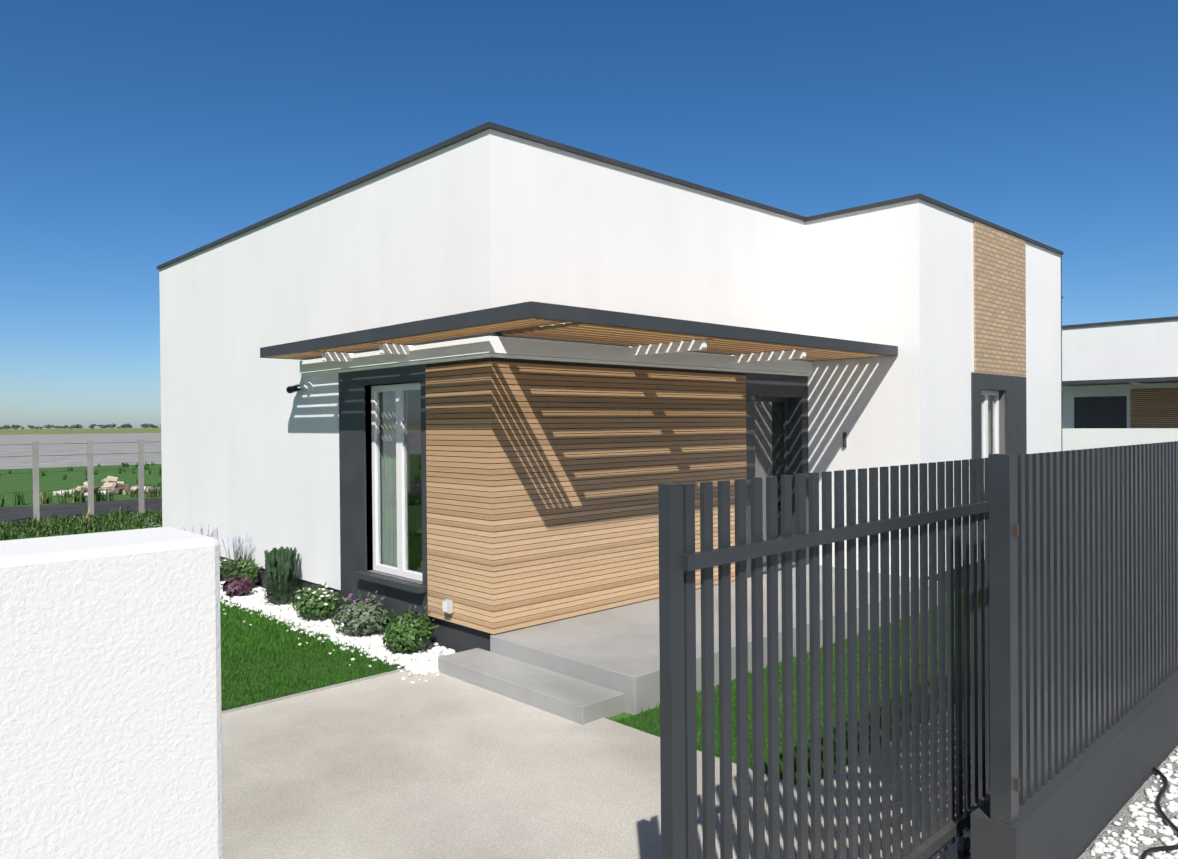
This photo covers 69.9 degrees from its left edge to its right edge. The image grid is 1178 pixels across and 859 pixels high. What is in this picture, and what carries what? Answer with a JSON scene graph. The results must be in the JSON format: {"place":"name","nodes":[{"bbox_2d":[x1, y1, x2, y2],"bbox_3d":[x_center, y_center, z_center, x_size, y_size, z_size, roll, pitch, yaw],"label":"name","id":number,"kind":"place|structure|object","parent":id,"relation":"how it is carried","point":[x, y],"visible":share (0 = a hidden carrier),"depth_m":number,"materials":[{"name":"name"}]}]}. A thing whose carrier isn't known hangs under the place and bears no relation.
{"place":"outdoors","nodes":[
{"label":"outdoors","id":0,"kind":"place"},
{"bbox_2d":[0,433,161,468],"bbox_3d":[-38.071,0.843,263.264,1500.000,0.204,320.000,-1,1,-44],"label":"pale ground","id":1,"kind":"structure","parent":0,"point":[107,447],"depth_m":87.37,"materials":[{"name":"grey concrete"}]},
{"bbox_2d":[0,497,161,523],"bbox_3d":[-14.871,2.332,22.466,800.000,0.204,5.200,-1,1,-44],"label":"asphalt road","id":2,"kind":"structure","parent":0,"point":[7,514],"depth_m":23.51,"materials":[{"name":"grey asphalt"}]},
{"bbox_2d":[0,442,161,512],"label":"wire fence wires","id":3,"kind":"object","parent":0,"point":[84,470],"depth_m":20.79,"materials":[{"name":"grey metal"}]},
{"bbox_2d":[0,535,407,710],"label":"lawn","id":4,"kind":"structure","parent":0,"point":[314,672],"depth_m":7.88,"materials":[{"name":"green plant"}]},
{"bbox_2d":[223,604,374,666],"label":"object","id":5,"kind":"object","parent":4,"relation":"on","point":[307,642],"visible":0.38,"depth_m":8.65,"materials":[{"name":"white"}]},
{"bbox_2d":[220,597,415,672],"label":"spilled pebbles","id":6,"kind":"object","parent":4,"relation":"on","point":[319,637],"visible":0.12,"depth_m":8.84,"materials":[{"name":"white"}]},
{"bbox_2d":[0,428,977,721],"bbox_3d":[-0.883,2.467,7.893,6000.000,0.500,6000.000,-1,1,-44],"label":"ground","id":7,"kind":"structure","parent":0,"point":[18,480],"depth_m":38.03,"materials":[{"name":"green plant"}]},
{"bbox_2d":[0,423,160,429],"bbox_3d":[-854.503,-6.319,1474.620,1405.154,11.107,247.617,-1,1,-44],"label":"tree line","id":8,"kind":"object","parent":7,"relation":"on","point":[92,426],"visible":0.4,"depth_m":1431.14,"materials":[{"name":"green plant"}]},
{"bbox_2d":[0,509,161,539],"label":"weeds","id":9,"kind":"object","parent":7,"relation":"on","point":[42,528],"visible":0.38,"depth_m":18.96,"materials":[{"name":"green plant"}]},
{"bbox_2d":[0,462,161,503],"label":"weeds","id":10,"kind":"object","parent":7,"relation":"on","point":[123,465],"visible":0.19,"depth_m":39.97,"materials":[{"name":"green plant"}]},
{"bbox_2d":[0,483,161,506],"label":"roadside weeds","id":11,"kind":"object","parent":7,"relation":"on","point":[98,496],"visible":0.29,"depth_m":25.73,"materials":[{"name":"green plant"}]},
{"bbox_2d":[32,439,144,520],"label":"fence posts","id":12,"kind":"object","parent":7,"relation":"on","point":[35,462],"visible":0.25,"depth_m":21.00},
{"bbox_2d":[24,502,161,527],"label":"tall weeds","id":13,"kind":"object","parent":7,"relation":"on","point":[85,519],"visible":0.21,"depth_m":19.22,"materials":[{"name":"green plant"}]},
{"bbox_2d":[53,476,159,496],"bbox_3d":[-16.548,1.924,28.883,3.048,0.670,2.397,-1,1,-44],"label":"pile of rocks","id":14,"kind":"object","parent":7,"relation":"on","point":[117,486],"visible":0.71,"depth_m":28.55,"materials":[{"name":"beige stone"}]},
{"bbox_2d":[245,590,443,673],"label":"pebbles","id":15,"kind":"object","parent":7,"relation":"on","point":[399,659],"depth_m":8.32,"materials":[{"name":"white stone"}]},
{"bbox_2d":[220,533,257,582],"bbox_3d":[-4.873,1.836,11.811,0.601,0.738,0.635,-1,1,-44],"label":"lavender","id":16,"kind":"object","parent":15,"relation":"on","point":[240,548],"visible":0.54,"depth_m":11.74,"materials":[{"name":"purple plant"}]},
{"bbox_2d":[220,577,457,673],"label":"bed pebbles","id":17,"kind":"object","parent":15,"relation":"on","point":[373,642],"visible":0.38,"depth_m":8.89,"materials":[{"name":"white gravel"}]},
{"bbox_2d":[141,522,160,528],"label":"tall green shrub","id":18,"kind":"object","parent":17,"relation":"on","point":[154,525],"visible":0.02,"depth_m":14.29,"materials":[{"name":"green plant"}]},
{"bbox_2d":[183,524,217,537],"bbox_3d":[-5.820,1.815,12.788,0.601,0.781,0.615,-1,1,-44],"label":"lavender","id":19,"kind":"object","parent":17,"relation":"on","point":[211,534],"visible":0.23,"depth_m":12.76,"materials":[{"name":"purple plant"}]},
{"bbox_2d":[220,557,232,579],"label":"flowering shrub","id":20,"kind":"object","parent":17,"relation":"on","point":[223,569],"visible":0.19,"depth_m":12.11,"materials":[{"name":"green plant"}]},
{"bbox_2d":[221,574,253,596],"bbox_3d":[-4.652,2.065,11.142,0.399,0.305,0.420,-1,1,-44],"label":"purple shrub","id":21,"kind":"object","parent":17,"relation":"on","point":[232,587],"visible":1,"depth_m":11.04,"materials":[{"name":"purple plant"}]},
{"bbox_2d":[226,553,262,584],"bbox_3d":[-4.760,1.953,11.634,0.431,0.495,0.514,-1,1,-44],"label":"shrub","id":22,"kind":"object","parent":17,"relation":"on","point":[246,568],"depth_m":11.54,"materials":[{"name":"green plant"}]},
{"bbox_2d":[261,546,302,605],"bbox_3d":[-3.854,1.844,10.608,0.560,0.722,0.550,-1,1,-44],"label":"upright shrub","id":23,"kind":"object","parent":17,"relation":"on","point":[281,563],"visible":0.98,"depth_m":10.49,"materials":[{"name":"green plant"}]},
{"bbox_2d":[291,581,340,619],"bbox_3d":[-3.170,1.990,9.804,0.557,0.435,0.721,-1,1,-44],"label":"white flower shrub","id":24,"kind":"object","parent":17,"relation":"on","point":[310,603],"visible":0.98,"depth_m":9.64,"materials":[{"name":"green plant"}]},
{"bbox_2d":[331,591,387,635],"bbox_3d":[-2.478,1.963,9.054,0.577,0.496,0.720,-1,1,-44],"label":"shrub","id":25,"kind":"object","parent":17,"relation":"on","point":[361,617],"visible":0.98,"depth_m":8.91,"materials":[{"name":"green plant"}]},
{"bbox_2d":[376,605,438,653],"bbox_3d":[-1.787,1.981,8.371,0.667,0.452,0.534,0,0,8],"label":"boxwood shrub","id":26,"kind":"object","parent":17,"relation":"on","point":[404,633],"visible":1,"depth_m":8.23,"materials":[{"name":"green plant"}]},
{"bbox_2d":[159,129,1060,589],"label":"house walls","id":27,"kind":"structure","parent":7,"relation":"on","point":[479,221],"depth_m":10.74,"materials":[{"name":"white paint"}]},
{"bbox_2d":[286,382,312,393],"bbox_3d":[-3.644,-0.526,10.625,0.446,0.136,0.094,0,0,36],"label":"security camera","id":28,"kind":"object","parent":27,"relation":"attached to","point":[308,386],"visible":1,"depth_m":10.63,"materials":[{"name":"black plastic"}]},
{"bbox_2d":[338,364,430,626],"bbox_3d":[-2.286,0.678,9.334,0.270,2.800,1.880,-1,1,-44],"label":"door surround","id":29,"kind":"object","parent":27,"relation":"attached to","point":[401,595],"visible":0.52,"depth_m":9.61,"materials":[{"name":"grey paint"}]},
{"bbox_2d":[371,382,421,580],"bbox_3d":[-2.049,0.553,9.229,0.070,2.103,1.170,-1,1,-44],"label":"window frame","id":30,"kind":"object","parent":29,"relation":"attached to","point":[400,390],"visible":0.54,"depth_m":9.22,"materials":[{"name":"white plastic"}]},
{"bbox_2d":[377,390,421,572],"bbox_3d":[-2.051,0.554,9.227,0.004,1.953,1.020,-1,1,-44],"label":"window glass","id":31,"kind":"object","parent":30,"relation":"in","point":[407,480],"visible":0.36,"depth_m":9.32,"materials":[{"name":"clear glass"}]},
{"bbox_2d":[380,391,408,568],"bbox_3d":[-2.199,0.551,9.508,0.066,2.070,0.550,-1,1,-44],"label":"curtain","id":32,"kind":"object","parent":27,"relation":"attached to","point":[393,437],"depth_m":9.54,"materials":[{"name":"white fabric"}]},
{"bbox_2d":[416,518,421,556],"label":"indoor plant leaves","id":33,"kind":"object","parent":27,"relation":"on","point":[418,522],"visible":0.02,"depth_m":9.00,"materials":[{"name":"green plant"}]},
{"bbox_2d":[300,336,812,375],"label":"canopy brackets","id":34,"kind":"object","parent":27,"relation":"attached to","point":[670,355],"visible":0.96,"depth_m":8.90,"materials":[{"name":"white metal"}]},
{"bbox_2d":[260,301,897,361],"bbox_3d":[-0.027,-0.959,10.409,6.035,0.120,5.080,-1,1,-44],"label":"canopy frame","id":35,"kind":"object","parent":27,"relation":"attached to","point":[527,310],"visible":0.62,"depth_m":7.90,"materials":[{"name":"grey metal"}]},
{"bbox_2d":[268,318,565,358],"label":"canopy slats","id":36,"kind":"object","parent":35,"relation":"attached to","point":[502,326],"visible":0.69,"depth_m":7.89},
{"bbox_2d":[502,322,889,360],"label":"canopy slats","id":37,"kind":"object","parent":35,"relation":"attached to","point":[575,331],"visible":0.85,"depth_m":8.35,"materials":[{"name":"brown wood"}]},
{"bbox_2d":[425,357,746,634],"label":"timber cladding","id":38,"kind":"structure","parent":27,"relation":"attached to","point":[544,478],"depth_m":8.51,"materials":[{"name":"brown wood"}]},
{"bbox_2d":[442,599,452,613],"bbox_3d":[-1.395,1.746,8.310,0.065,0.125,0.110,-1,1,-44],"label":"outdoor socket","id":39,"kind":"object","parent":38,"relation":"attached to","point":[447,604],"visible":1,"depth_m":8.28,"materials":[{"name":"white plastic"}]},
{"bbox_2d":[220,556,977,652],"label":"house plinth","id":40,"kind":"structure","parent":27,"relation":"attached to","point":[455,637],"depth_m":8.46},
{"bbox_2d":[156,122,1063,268],"bbox_3d":[0.312,-2.885,14.507,11.070,0.050,11.150,-1,1,-44],"label":"roof coping","id":41,"kind":"object","parent":27,"relation":"on","point":[473,132],"visible":0.27,"depth_m":10.14,"materials":[{"name":"grey paint"}]},
{"bbox_2d":[744,373,808,577],"bbox_3d":[2.425,0.565,11.186,1.455,2.600,0.212,-1,1,-44],"label":"door surround","id":42,"kind":"object","parent":27,"relation":"attached to","point":[793,389],"visible":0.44,"depth_m":11.38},
{"bbox_2d":[755,397,788,566],"bbox_3d":[2.345,0.700,11.304,1.100,2.270,0.070,-1,1,-44],"label":"door frame","id":43,"kind":"object","parent":42,"relation":"in","point":[784,401],"visible":0.19,"depth_m":11.62,"materials":[{"name":"grey metal"}]},
{"bbox_2d":[755,401,784,561],"bbox_3d":[2.347,0.700,11.302,0.980,2.150,0.004,-1,1,-44],"label":"front door","id":44,"kind":"structure","parent":43,"relation":"in","point":[767,436],"depth_m":11.39,"materials":[{"name":"black glass"}]},
{"bbox_2d":[843,432,846,446],"bbox_3d":[3.392,0.137,11.194,0.050,0.200,0.040,-1,1,-44],"label":"wall light","id":45,"kind":"object","parent":27,"relation":"attached to","point":[844,439],"visible":1,"depth_m":11.18,"materials":[{"name":"grey paint"}]},
{"bbox_2d":[981,390,998,457],"bbox_3d":[5.703,0.156,12.158,0.920,1.450,0.070,-1,1,-44],"label":"window frame","id":46,"kind":"object","parent":27,"relation":"attached to","point":[985,393],"visible":0.29,"depth_m":12.15,"materials":[{"name":"white plastic"}]},
{"bbox_2d":[981,395,994,457],"bbox_3d":[5.705,0.156,12.156,0.780,1.310,0.004,-1,1,-44],"label":"window glass","id":47,"kind":"object","parent":46,"relation":"in","point":[991,424],"visible":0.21,"depth_m":12.30,"materials":[{"name":"clear glass"}]},
{"bbox_2d":[971,372,1026,517],"bbox_3d":[6.013,0.218,12.212,2.020,2.020,0.120,-1,1,-44],"label":"window surround","id":48,"kind":"object","parent":27,"relation":"attached to","point":[1014,387],"visible":0.44,"depth_m":12.40,"materials":[{"name":"grey paint"}]},
{"bbox_2d":[973,220,1025,376],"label":"cladding","id":49,"kind":"structure","parent":27,"relation":"attached to","point":[999,269],"depth_m":12.20,"materials":[{"name":"beige brick"}]},
{"bbox_2d":[1061,256,1063,450],"bbox_3d":[7.915,-0.407,14.177,0.100,5.010,0.100,-1,1,-44],"label":"downspout","id":50,"kind":"object","parent":27,"relation":"attached to","point":[1061,353],"visible":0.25,"depth_m":14.14,"materials":[{"name":"grey paint"}]},
{"bbox_2d":[490,564,937,714],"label":"terrace","id":51,"kind":"structure","parent":7,"relation":"on","point":[617,649],"depth_m":7.66,"materials":[{"name":"grey concrete"}]},
{"bbox_2d":[949,840,970,858],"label":"gate track","id":52,"kind":"structure","parent":7,"relation":"on","point":[956,855],"depth_m":4.33,"materials":[{"name":"metal"}]},
{"bbox_2d":[658,451,1058,858],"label":"sliding gate","id":53,"kind":"structure","parent":52,"relation":"on","point":[681,560],"depth_m":3.45,"materials":[{"name":"metal"}]},
{"bbox_2d":[989,441,1177,825],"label":"fence","id":54,"kind":"object","parent":7,"relation":"on","point":[1083,605],"visible":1,"depth_m":4.46,"materials":[{"name":"grey metal"}]},
{"bbox_2d":[1014,525,1019,791],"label":"fence hinges","id":55,"kind":"object","parent":54,"relation":"attached to","point":[1016,530],"visible":0.96,"depth_m":3.80,"materials":[{"name":"grey metal"}]},
{"bbox_2d":[1062,319,1177,450],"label":"neighbour house","id":56,"kind":"structure","parent":7,"relation":"on","point":[1132,350],"depth_m":23.12,"materials":[{"name":"white paint"}]},
{"bbox_2d":[1062,382,1145,386],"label":"neighbour canopy beams","id":57,"kind":"structure","parent":56,"relation":"attached to","point":[1131,382],"depth_m":22.59,"materials":[{"name":"grey metal"}]},
{"bbox_2d":[1062,316,1177,427],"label":"dark trim","id":58,"kind":"structure","parent":56,"relation":"attached to","point":[1102,412],"depth_m":23.50,"materials":[{"name":"grey metal"}]},
{"bbox_2d":[1130,388,1177,426],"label":"cladding","id":59,"kind":"structure","parent":56,"relation":"attached to","point":[1156,406],"depth_m":22.75,"materials":[{"name":"brown wood"}]},
{"bbox_2d":[222,670,946,858],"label":"concrete driveway","id":60,"kind":"structure","parent":0,"point":[395,766],"depth_m":5.29,"materials":[{"name":"beige concrete"}]},
{"bbox_2d":[0,527,222,858],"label":"wall","id":61,"kind":"structure","parent":60,"relation":"on","point":[110,704],"depth_m":1.22,"materials":[{"name":"white paint"}]},
{"bbox_2d":[222,668,404,713],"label":"lawn kerb","id":62,"kind":"structure","parent":60,"relation":"on","point":[303,693],"depth_m":7.12,"materials":[{"name":"concrete"}]},
{"bbox_2d":[401,667,439,683],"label":"bed pebbles","id":63,"kind":"object","parent":60,"relation":"on","point":[410,674],"visible":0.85,"depth_m":7.55,"materials":[{"name":"white"}]},
{"bbox_2d":[438,648,623,724],"bbox_3d":[-0.550,2.244,7.146,0.450,0.350,1.920,-1,1,-44],"label":"terrace step","id":64,"kind":"object","parent":60,"relation":"on","point":[581,702],"visible":0.62,"depth_m":6.89,"materials":[{"name":"grey concrete"}]},
{"bbox_2d":[0,0,1177,428],"label":"sky","id":65,"kind":"structure","parent":0,"point":[137,136],"materials":[{"name":"blue"}]},
{"bbox_2d":[584,718,796,797],"bbox_3d":[0.645,2.312,5.735,0.220,0.214,1.770,-1,1,-44],"label":"edging","id":66,"kind":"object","parent":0,"point":[630,734],"depth_m":6.00,"materials":[{"name":"grey concrete"}]},
{"bbox_2d":[615,592,977,787],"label":"lawn","id":67,"kind":"structure","parent":0,"point":[651,730],"depth_m":6.53,"materials":[{"name":"green plant"}]},
{"bbox_2d":[794,696,1177,858],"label":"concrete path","id":68,"kind":"structure","parent":0,"point":[949,851],"depth_m":5.09,"materials":[{"name":"grey concrete"}]},
{"bbox_2d":[970,670,1177,858],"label":"fence plinth","id":69,"kind":"structure","parent":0,"point":[1072,809],"depth_m":4.48,"materials":[{"name":"grey concrete"}]},
{"bbox_2d":[1078,745,1177,858],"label":"gravel bed","id":70,"kind":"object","parent":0,"point":[1124,813],"depth_m":4.70,"materials":[{"name":"white gravel"}]},
{"bbox_2d":[1090,750,1177,858],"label":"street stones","id":71,"kind":"object","parent":70,"relation":"on","point":[1141,820],"visible":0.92,"depth_m":4.63,"materials":[{"name":"white"}]},
{"bbox_2d":[1140,767,1177,858],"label":"ground cable","id":72,"kind":"object","parent":70,"relation":"on","point":[1148,851],"visible":0.85,"depth_m":4.67,"materials":[{"name":"black plastic"}]}
]}

